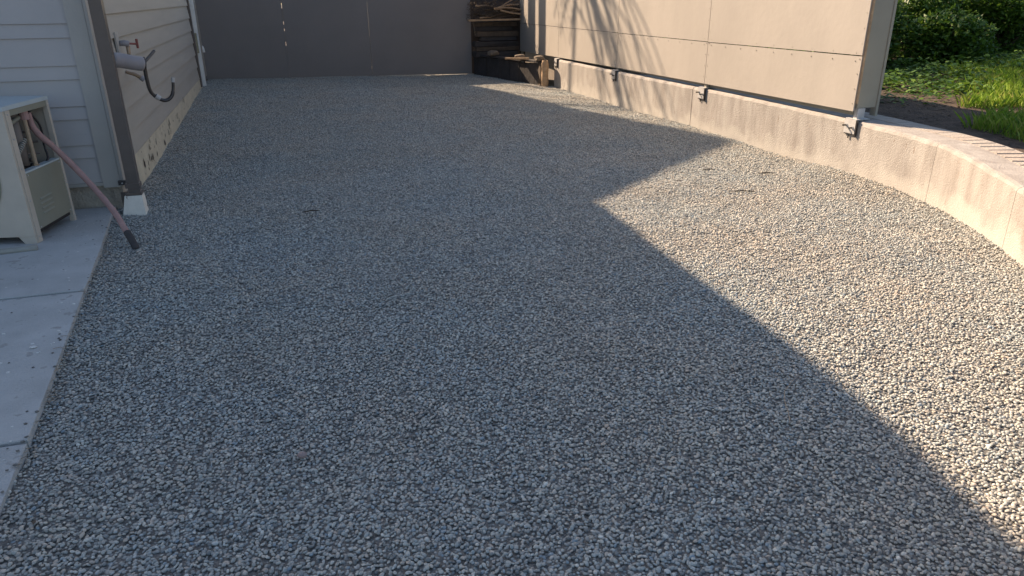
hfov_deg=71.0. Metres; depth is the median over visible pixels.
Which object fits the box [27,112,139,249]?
insulated hose
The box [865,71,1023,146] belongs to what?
mulch
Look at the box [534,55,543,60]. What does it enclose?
rubble stone
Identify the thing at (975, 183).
retaining wall
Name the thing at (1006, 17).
shrub
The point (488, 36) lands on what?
plank stack
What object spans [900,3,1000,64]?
shrub
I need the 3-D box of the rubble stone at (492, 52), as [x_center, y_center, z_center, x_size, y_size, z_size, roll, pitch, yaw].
[-0.385,-4.826,14.757,0.233,0.104,0.176,-7,23,-16]
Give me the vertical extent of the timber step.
0.500 m
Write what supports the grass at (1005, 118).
on the soil bank
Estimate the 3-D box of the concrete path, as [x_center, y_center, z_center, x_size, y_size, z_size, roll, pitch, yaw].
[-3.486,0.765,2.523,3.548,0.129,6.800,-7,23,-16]
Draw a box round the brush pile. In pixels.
[466,0,521,19]
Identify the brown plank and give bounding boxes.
[467,18,520,20]
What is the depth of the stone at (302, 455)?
2.68 m
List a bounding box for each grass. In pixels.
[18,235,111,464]
[944,57,1023,141]
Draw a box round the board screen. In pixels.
[470,0,524,73]
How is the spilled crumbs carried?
on the concrete path
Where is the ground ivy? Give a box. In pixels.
[613,24,1023,105]
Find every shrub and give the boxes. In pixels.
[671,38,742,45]
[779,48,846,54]
[848,0,913,59]
[896,0,984,50]
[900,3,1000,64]
[961,0,1023,50]
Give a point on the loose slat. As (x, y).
(516, 58)
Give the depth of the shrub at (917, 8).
11.92 m
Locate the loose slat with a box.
[505,57,528,59]
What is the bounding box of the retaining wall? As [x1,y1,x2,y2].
[554,59,1023,265]
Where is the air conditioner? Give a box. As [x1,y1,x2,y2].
[0,95,76,243]
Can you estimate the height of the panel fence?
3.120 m
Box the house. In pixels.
[0,0,206,214]
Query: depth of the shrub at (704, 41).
11.82 m
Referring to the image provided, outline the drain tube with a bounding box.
[0,244,37,254]
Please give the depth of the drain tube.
4.81 m
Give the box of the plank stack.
[472,22,518,56]
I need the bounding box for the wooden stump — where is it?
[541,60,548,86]
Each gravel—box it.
[0,73,1023,575]
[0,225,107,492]
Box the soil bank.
[562,25,1023,152]
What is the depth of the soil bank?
7.47 m
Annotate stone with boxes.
[297,451,306,458]
[487,50,498,55]
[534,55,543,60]
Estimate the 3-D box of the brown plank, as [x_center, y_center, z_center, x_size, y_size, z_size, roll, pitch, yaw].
[-0.364,-5.621,15.056,1.149,0.045,0.140,-6,23,-13]
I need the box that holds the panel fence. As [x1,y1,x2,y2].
[520,0,897,137]
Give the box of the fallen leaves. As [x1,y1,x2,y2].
[32,77,943,524]
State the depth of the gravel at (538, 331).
3.40 m
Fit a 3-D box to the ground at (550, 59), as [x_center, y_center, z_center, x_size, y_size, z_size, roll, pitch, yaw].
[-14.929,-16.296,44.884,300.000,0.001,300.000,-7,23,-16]
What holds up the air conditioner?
on the concrete path
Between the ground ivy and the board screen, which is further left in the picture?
the board screen
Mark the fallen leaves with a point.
(324, 299)
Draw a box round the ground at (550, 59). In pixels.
[206,5,558,86]
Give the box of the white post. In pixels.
[189,0,206,85]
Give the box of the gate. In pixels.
[195,0,471,78]
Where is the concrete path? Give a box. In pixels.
[0,206,116,515]
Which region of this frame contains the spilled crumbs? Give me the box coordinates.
[0,215,96,460]
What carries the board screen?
on the gravel at (538, 331)
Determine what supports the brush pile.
on the brown plank
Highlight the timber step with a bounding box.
[472,54,541,85]
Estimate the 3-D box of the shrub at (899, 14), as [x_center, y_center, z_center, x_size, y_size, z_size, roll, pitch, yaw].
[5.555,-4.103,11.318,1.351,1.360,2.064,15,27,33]
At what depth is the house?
5.68 m

